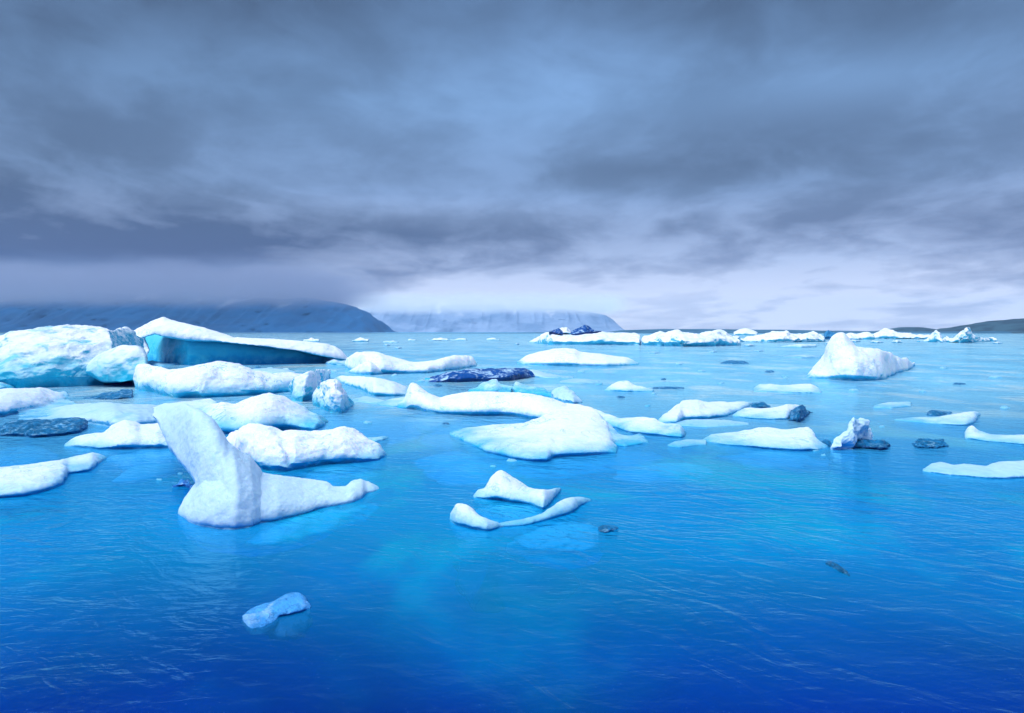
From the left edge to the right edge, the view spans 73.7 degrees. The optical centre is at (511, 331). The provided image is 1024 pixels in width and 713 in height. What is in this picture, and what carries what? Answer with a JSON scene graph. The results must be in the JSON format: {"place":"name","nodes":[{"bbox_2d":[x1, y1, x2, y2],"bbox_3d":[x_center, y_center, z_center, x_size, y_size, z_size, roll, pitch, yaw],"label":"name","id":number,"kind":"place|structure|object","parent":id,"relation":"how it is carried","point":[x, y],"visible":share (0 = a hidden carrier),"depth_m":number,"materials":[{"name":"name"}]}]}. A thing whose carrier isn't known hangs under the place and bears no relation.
{"place":"outdoors","nodes":[
{"label":"outdoors","id":0,"kind":"place"},
{"bbox_2d":[0,292,394,331],"bbox_3d":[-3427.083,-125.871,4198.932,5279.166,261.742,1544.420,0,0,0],"label":"mountain","id":1,"kind":"structure","parent":0,"point":[111,311],"depth_m":3805.86,"materials":[{"name":"blue stone"}]},
{"bbox_2d":[361,303,623,331],"bbox_3d":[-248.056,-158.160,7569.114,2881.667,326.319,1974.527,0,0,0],"label":"mountain","id":2,"kind":"structure","parent":0,"point":[444,317],"depth_m":7085.01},
{"bbox_2d":[0,329,1011,332],"bbox_3d":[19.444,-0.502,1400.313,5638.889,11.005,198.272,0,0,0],"label":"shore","id":3,"kind":"structure","parent":0,"point":[698,331],"depth_m":1362.29,"materials":[{"name":"white ice"}]},
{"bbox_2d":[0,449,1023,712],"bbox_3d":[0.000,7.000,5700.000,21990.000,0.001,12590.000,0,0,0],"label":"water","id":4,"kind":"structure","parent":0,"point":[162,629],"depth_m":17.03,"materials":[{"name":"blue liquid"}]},
{"bbox_2d":[0,332,1023,687],"bbox_3d":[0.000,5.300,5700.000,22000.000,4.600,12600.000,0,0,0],"label":"water","id":5,"kind":"structure","parent":0,"point":[834,406],"depth_m":30.27,"materials":[{"name":"blue liquid"}]},
{"bbox_2d":[0,382,14,388],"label":"ice chunk","id":6,"kind":"object","parent":5,"relation":"on","point":[3,385],"visible":0.21,"depth_m":35.77,"materials":[{"name":"blue ice"}]},
{"bbox_2d":[0,454,58,466],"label":"ice sheet","id":7,"kind":"object","parent":5,"relation":"on","point":[9,459],"visible":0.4,"depth_m":16.89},
{"bbox_2d":[0,387,76,416],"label":"ice floe","id":8,"kind":"object","parent":5,"relation":"on","point":[20,400],"visible":0.73,"depth_m":26.57,"materials":[{"name":"white ice"}]},
{"bbox_2d":[0,417,87,437],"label":"ice chunk","id":9,"kind":"object","parent":5,"relation":"on","point":[34,428],"visible":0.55,"depth_m":20.06,"materials":[{"name":"blue ice"}]},
{"bbox_2d":[0,452,106,508],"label":"ice floe","id":10,"kind":"object","parent":5,"relation":"on","point":[20,484],"visible":0.94,"depth_m":13.40,"materials":[{"name":"white ice"}]},
{"bbox_2d":[0,324,147,387],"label":"iceberg","id":11,"kind":"object","parent":5,"relation":"on","point":[67,355],"visible":0.8,"depth_m":37.52,"materials":[{"name":"white ice"}]},
{"bbox_2d":[19,402,157,426],"bbox_3d":[-14.970,2.853,24.635,8.080,0.664,4.328,0,0,22],"label":"ice floe","id":12,"kind":"object","parent":5,"relation":"on","point":[108,414],"visible":0.59,"depth_m":23.21,"materials":[{"name":"white ice"}]},
{"bbox_2d":[83,389,132,398],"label":"ice chunk","id":13,"kind":"object","parent":5,"relation":"on","point":[124,393],"visible":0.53,"depth_m":30.86,"materials":[{"name":"blue ice"}]},
{"bbox_2d":[64,420,179,471],"bbox_3d":[-9.866,3.056,18.216,4.632,1.195,2.481,0,0,31],"label":"ice floe","id":14,"kind":"object","parent":5,"relation":"on","point":[126,434],"visible":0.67,"depth_m":17.59,"materials":[{"name":"white ice"}]},
{"bbox_2d":[113,463,183,483],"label":"submerged ice","id":15,"kind":"structure","parent":5,"relation":"on","point":[151,475],"depth_m":15.18,"materials":[{"name":"blue ice"}]},
{"bbox_2d":[156,478,162,484],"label":"ice chunk","id":16,"kind":"object","parent":5,"relation":"on","point":[159,482],"visible":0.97,"depth_m":13.78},
{"bbox_2d":[147,360,178,365],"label":"ice chunk","id":17,"kind":"object","parent":5,"relation":"on","point":[152,362],"visible":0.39,"depth_m":61.87,"materials":[{"name":"blue ice"}]},
{"bbox_2d":[177,472,182,479],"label":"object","id":18,"kind":"object","parent":5,"relation":"on","point":[179,475],"visible":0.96,"depth_m":14.36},
{"bbox_2d":[158,398,216,409],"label":"ice floe","id":19,"kind":"object","parent":5,"relation":"on","point":[200,404],"visible":0.24,"depth_m":27.31,"materials":[{"name":"white ice"}]},
{"bbox_2d":[130,361,300,397],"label":"iceberg","id":20,"kind":"object","parent":5,"relation":"on","point":[217,379],"visible":0.61,"depth_m":32.28,"materials":[{"name":"white ice"}]},
{"bbox_2d":[134,317,347,364],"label":"iceberg","id":21,"kind":"object","parent":5,"relation":"on","point":[166,340],"visible":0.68,"depth_m":63.19,"materials":[{"name":"ice"}]},
{"bbox_2d":[200,393,327,433],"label":"iceberg","id":22,"kind":"object","parent":5,"relation":"on","point":[280,412],"visible":0.55,"depth_m":20.95,"materials":[{"name":"white ice"}]},
{"bbox_2d":[152,402,379,556],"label":"iceberg","id":23,"kind":"object","parent":5,"relation":"on","point":[235,500],"visible":0.98,"depth_m":11.11,"materials":[{"name":"white ice"}]},
{"bbox_2d":[252,368,295,373],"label":"ice floe","id":24,"kind":"object","parent":5,"relation":"on","point":[272,370],"visible":0.37,"depth_m":50.13,"materials":[{"name":"white ice"}]},
{"bbox_2d":[241,592,312,640],"bbox_3d":[-2.519,3.091,7.323,0.730,0.341,0.781,0,0,-31],"label":"ice chunk","id":25,"kind":"object","parent":5,"relation":"on","point":[287,617],"visible":1,"depth_m":7.17,"materials":[{"name":"blue ice"}]},
{"bbox_2d":[226,423,388,485],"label":"iceberg","id":26,"kind":"object","parent":5,"relation":"on","point":[265,448],"visible":0.72,"depth_m":15.50,"materials":[{"name":"white ice"}]},
{"bbox_2d":[289,369,330,401],"bbox_3d":[-10.709,2.586,36.694,1.575,1.727,15.928,0,0,-12],"label":"ice chunk","id":27,"kind":"object","parent":5,"relation":"on","point":[302,387],"visible":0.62,"depth_m":29.84,"materials":[{"name":"white ice"}]},
{"bbox_2d":[303,338,319,341],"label":"ice floe","id":28,"kind":"object","parent":5,"relation":"on","point":[312,340],"visible":0.66,"depth_m":206.80,"materials":[{"name":"white ice"}]},
{"bbox_2d":[312,379,353,412],"bbox_3d":[-7.129,2.624,26.813,1.714,1.622,4.241,0,0,-10],"label":"ice chunk","id":29,"kind":"object","parent":5,"relation":"on","point":[330,395],"visible":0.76,"depth_m":25.93,"materials":[{"name":"white ice"}]},
{"bbox_2d":[325,359,345,364],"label":"ice chunk","id":30,"kind":"object","parent":5,"relation":"on","point":[334,362],"visible":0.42,"depth_m":62.56,"materials":[{"name":"white ice"}]},
{"bbox_2d":[352,337,368,341],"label":"ice floe","id":31,"kind":"object","parent":5,"relation":"on","point":[360,339],"visible":0.81,"depth_m":211.01,"materials":[{"name":"white ice"}]},
{"bbox_2d":[353,396,384,403],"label":"ice floe","id":32,"kind":"object","parent":5,"relation":"on","point":[365,399],"visible":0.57,"depth_m":29.59,"materials":[{"name":"ice"}]},
{"bbox_2d":[334,376,407,396],"bbox_3d":[-7.968,2.852,38.368,2.604,1.078,14.542,0,0,-24],"label":"ice floe","id":33,"kind":"object","parent":5,"relation":"on","point":[376,387],"visible":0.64,"depth_m":33.29,"materials":[{"name":"white ice"}]},
{"bbox_2d":[377,397,404,406],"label":"ice floe","id":34,"kind":"object","parent":5,"relation":"on","point":[393,402],"visible":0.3,"depth_m":28.33,"materials":[{"name":"ice"}]},
{"bbox_2d":[345,351,476,374],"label":"iceberg","id":35,"kind":"object","parent":5,"relation":"on","point":[369,363],"visible":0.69,"depth_m":50.02,"materials":[{"name":"white ice"}]},
{"bbox_2d":[427,338,447,340],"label":"ice floe","id":36,"kind":"object","parent":5,"relation":"on","point":[439,339],"visible":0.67,"depth_m":226.14,"materials":[{"name":"white ice"}]},
{"bbox_2d":[414,456,495,485],"bbox_3d":[-1.361,3.191,16.593,1.772,0.346,3.982,0,0,-18],"label":"ice sheet","id":37,"kind":"object","parent":5,"relation":"on","point":[441,474],"visible":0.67,"depth_m":15.52,"materials":[{"name":"blue ice"}]},
{"bbox_2d":[451,338,466,340],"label":"ice floe","id":38,"kind":"object","parent":5,"relation":"on","point":[461,339],"visible":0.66,"depth_m":235.55,"materials":[{"name":"white ice"}]},
{"bbox_2d":[468,379,512,391],"bbox_3d":[-1.062,2.944,35.286,2.281,0.922,4.298,0,0,0],"label":"ice chunk","id":39,"kind":"object","parent":5,"relation":"on","point":[494,385],"visible":0.59,"depth_m":34.09,"materials":[{"name":"white ice"}]},
{"bbox_2d":[490,465,495,470],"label":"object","id":40,"kind":"object","parent":5,"relation":"on","point":[492,468],"visible":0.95,"depth_m":15.14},
{"bbox_2d":[425,368,572,381],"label":"ice floe","id":41,"kind":"object","parent":5,"relation":"on","point":[485,375],"visible":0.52,"depth_m":42.03,"materials":[{"name":"blue ice"}]},
{"bbox_2d":[506,458,516,464],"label":"ice chunk","id":42,"kind":"object","parent":5,"relation":"on","point":[513,461],"visible":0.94,"depth_m":15.81,"materials":[{"name":"blue ice"}]},
{"bbox_2d":[473,470,560,522],"bbox_3d":[0.055,3.086,12.274,1.583,0.883,2.298,0,0,16],"label":"ice floe","id":43,"kind":"object","parent":5,"relation":"on","point":[501,485],"visible":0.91,"depth_m":12.06,"materials":[{"name":"white ice"}]},
{"bbox_2d":[26,586,1010,711],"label":"ice crumbs","id":44,"kind":"object","parent":5,"relation":"on","point":[589,661],"visible":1,"depth_m":5.89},
{"bbox_2d":[449,497,604,612],"bbox_3d":[0.226,3.582,11.104,2.564,1.666,2.220,0,0,0],"label":"ice floe","id":45,"kind":"object","parent":5,"relation":"on","point":[486,582],"visible":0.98,"depth_m":10.48,"materials":[{"name":"blue ice"}]},
{"bbox_2d":[512,382,550,396],"bbox_3d":[0.782,2.999,34.116,1.611,0.751,5.904,0,0,-12],"label":"ice chunk","id":46,"kind":"object","parent":5,"relation":"on","point":[521,387],"visible":0.59,"depth_m":33.20,"materials":[{"name":"blue ice"}]},
{"bbox_2d":[397,383,684,488],"bbox_3d":[0.379,3.090,23.213,7.298,1.962,15.215,0,0,-21],"label":"ice floe","id":47,"kind":"object","parent":5,"relation":"on","point":[550,430],"visible":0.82,"depth_m":18.80,"materials":[{"name":"white ice"}]},
{"bbox_2d":[551,386,581,403],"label":"ice chunk","id":48,"kind":"object","parent":5,"relation":"on","point":[564,394],"visible":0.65,"depth_m":29.43,"materials":[{"name":"white ice"}]},
{"bbox_2d":[516,348,638,366],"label":"ice floe","id":49,"kind":"object","parent":5,"relation":"on","point":[563,357],"visible":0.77,"depth_m":61.56,"materials":[{"name":"white ice"}]},
{"bbox_2d":[559,379,598,382],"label":"ice floe","id":50,"kind":"object","parent":5,"relation":"on","point":[578,381],"visible":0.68,"depth_m":40.73,"materials":[{"name":"ice"}]},
{"bbox_2d":[528,325,640,344],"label":"iceberg","id":51,"kind":"object","parent":5,"relation":"on","point":[584,335],"visible":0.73,"depth_m":157.56,"materials":[{"name":"white ice"}]},
{"bbox_2d":[598,525,617,552],"bbox_3d":[1.457,3.148,10.332,0.327,0.413,0.406,0,0,0],"label":"ice chunk","id":52,"kind":"object","parent":5,"relation":"on","point":[608,545],"visible":0.98,"depth_m":10.24,"materials":[{"name":"blue ice"}]},
{"bbox_2d":[604,381,653,391],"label":"ice floe","id":53,"kind":"object","parent":5,"relation":"on","point":[623,386],"visible":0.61,"depth_m":34.66,"materials":[{"name":"white ice"}]},
{"bbox_2d":[613,463,713,484],"bbox_3d":[3.547,3.199,15.669,2.504,0.330,1.432,0,0,-37],"label":"ice sheet","id":54,"kind":"object","parent":5,"relation":"on","point":[657,474],"visible":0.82,"depth_m":15.23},
{"bbox_2d":[653,386,683,388],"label":"ice chunk","id":55,"kind":"object","parent":5,"relation":"on","point":[666,387],"visible":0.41,"depth_m":36.13,"materials":[{"name":"blue ice"}]},
{"bbox_2d":[668,439,706,457],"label":"ice floe","id":56,"kind":"object","parent":5,"relation":"on","point":[689,442],"visible":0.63,"depth_m":18.00,"materials":[{"name":"ice"}]},
{"bbox_2d":[640,329,740,346],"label":"iceberg","id":57,"kind":"object","parent":5,"relation":"on","point":[679,338],"visible":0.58,"depth_m":143.80,"materials":[{"name":"white ice"}]},
{"bbox_2d":[658,400,753,422],"bbox_3d":[7.383,2.979,25.769,2.135,0.814,8.344,0,0,33],"label":"ice floe","id":58,"kind":"object","parent":5,"relation":"on","point":[689,409],"visible":0.63,"depth_m":24.05,"materials":[{"name":"white ice"}]},
{"bbox_2d":[665,419,748,426],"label":"ice floe","id":59,"kind":"object","parent":5,"relation":"on","point":[704,422],"visible":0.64,"depth_m":22.15,"materials":[{"name":"ice"}]},
{"bbox_2d":[721,360,748,363],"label":"ice floe","id":60,"kind":"object","parent":5,"relation":"on","point":[733,362],"visible":0.78,"depth_m":64.60,"materials":[{"name":"blue ice"}]},
{"bbox_2d":[733,328,757,334],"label":"iceberg","id":61,"kind":"object","parent":5,"relation":"on","point":[744,331],"visible":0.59,"depth_m":620.31,"materials":[{"name":"white ice"}]},
{"bbox_2d":[751,402,769,407],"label":"ice chunk","id":62,"kind":"object","parent":5,"relation":"on","point":[760,405],"visible":0.45,"depth_m":27.12,"materials":[{"name":"blue ice"}]},
{"bbox_2d":[733,404,798,419],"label":"ice floe","id":63,"kind":"object","parent":5,"relation":"on","point":[782,412],"visible":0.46,"depth_m":24.02,"materials":[{"name":"white ice"}]},
{"bbox_2d":[703,427,830,474],"bbox_3d":[7.093,3.209,18.624,3.688,0.920,3.947,0,0,0],"label":"ice floe","id":64,"kind":"object","parent":5,"relation":"on","point":[799,439],"visible":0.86,"depth_m":17.56,"materials":[{"name":"white ice"}]},
{"bbox_2d":[740,330,824,341],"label":"iceberg","id":65,"kind":"object","parent":5,"relation":"on","point":[783,336],"visible":0.94,"depth_m":201.30,"materials":[{"name":"white ice"}]},
{"bbox_2d":[753,384,820,392],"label":"ice floe","id":66,"kind":"object","parent":5,"relation":"on","point":[802,388],"visible":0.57,"depth_m":34.51,"materials":[{"name":"white ice"}]},
{"bbox_2d":[779,344,816,347],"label":"ice floe","id":67,"kind":"object","parent":5,"relation":"on","point":[804,345],"visible":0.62,"depth_m":132.93,"materials":[{"name":"ice"}]},
{"bbox_2d":[788,404,812,421],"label":"ice chunk","id":68,"kind":"object","parent":5,"relation":"on","point":[799,413],"visible":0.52,"depth_m":23.18,"materials":[{"name":"blue ice"}]},
{"bbox_2d":[783,355,820,357],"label":"ice floe","id":69,"kind":"object","parent":5,"relation":"on","point":[803,356],"visible":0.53,"depth_m":79.39,"materials":[{"name":"ice"}]},
{"bbox_2d":[824,330,835,338],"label":"iceberg","id":70,"kind":"object","parent":5,"relation":"on","point":[828,334],"visible":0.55,"depth_m":272.85,"materials":[{"name":"blue ice"}]},
{"bbox_2d":[825,561,849,576],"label":"ice chunk","id":71,"kind":"object","parent":5,"relation":"on","point":[837,568],"visible":1,"depth_m":8.63,"materials":[{"name":"blue ice"}]},
{"bbox_2d":[821,417,890,463],"bbox_3d":[9.091,2.791,18.157,1.982,1.169,1.993,0,0,0],"label":"ice chunk","id":72,"kind":"object","parent":5,"relation":"on","point":[858,433],"visible":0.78,"depth_m":17.47,"materials":[{"name":"white ice"}]},
{"bbox_2d":[846,332,874,338],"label":"iceberg","id":73,"kind":"object","parent":5,"relation":"on","point":[866,335],"visible":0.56,"depth_m":272.06,"materials":[{"name":"white ice"}]},
{"bbox_2d":[807,332,914,380],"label":"iceberg","id":74,"kind":"object","parent":5,"relation":"on","point":[843,357],"visible":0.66,"depth_m":43.14,"materials":[{"name":"white ice"}]},
{"bbox_2d":[873,402,910,407],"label":"ice floe","id":75,"kind":"object","parent":5,"relation":"on","point":[894,404],"visible":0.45,"depth_m":27.36,"materials":[{"name":"ice"}]},
{"bbox_2d":[874,328,929,338],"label":"iceberg","id":76,"kind":"object","parent":5,"relation":"on","point":[885,333],"visible":0.78,"depth_m":290.36,"materials":[{"name":"white ice"}]},
{"bbox_2d":[916,330,943,342],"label":"iceberg","id":77,"kind":"object","parent":5,"relation":"on","point":[935,336],"visible":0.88,"depth_m":197.24,"materials":[{"name":"white ice"}]},
{"bbox_2d":[912,438,948,458],"bbox_3d":[11.059,3.095,18.050,1.599,0.530,0.794,0,0,-32],"label":"ice chunk","id":78,"kind":"object","parent":5,"relation":"on","point":[926,443],"visible":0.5,"depth_m":17.79,"materials":[{"name":"blue ice"}]},
{"bbox_2d":[894,411,980,425],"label":"ice floe","id":79,"kind":"object","parent":5,"relation":"on","point":[964,418],"visible":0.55,"depth_m":22.70,"materials":[{"name":"white ice"}]},
{"bbox_2d":[927,410,951,415],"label":"ice chunk","id":80,"kind":"object","parent":5,"relation":"on","point":[934,413],"visible":0.36,"depth_m":24.75,"materials":[{"name":"blue ice"}]},
{"bbox_2d":[943,327,996,342],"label":"iceberg","id":81,"kind":"object","parent":5,"relation":"on","point":[966,335],"visible":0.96,"depth_m":190.94,"materials":[{"name":"white ice"}]},
{"bbox_2d":[922,460,1023,508],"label":"ice floe","id":82,"kind":"object","parent":5,"relation":"on","point":[1003,472],"visible":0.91,"depth_m":14.08,"materials":[{"name":"ice"}]},
{"bbox_2d":[964,426,1023,444],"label":"ice floe","id":83,"kind":"object","parent":5,"relation":"on","point":[972,433],"visible":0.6,"depth_m":18.83,"materials":[{"name":"white ice"}]},
{"bbox_2d":[0,0,1023,330],"label":"sky","id":84,"kind":"structure","parent":0,"point":[821,165],"materials":[{"name":"grey"}]},
{"bbox_2d":[879,327,934,330],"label":"hill","id":85,"kind":"structure","parent":0,"point":[909,329],"depth_m":2333.91,"materials":[{"name":"grey stone"}]},
{"bbox_2d":[924,318,1023,332],"bbox_3d":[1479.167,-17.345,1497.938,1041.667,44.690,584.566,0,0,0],"label":"hill","id":86,"kind":"structure","parent":0,"point":[1013,325],"depth_m":1471.81,"materials":[{"name":"grey stone"}]}
]}

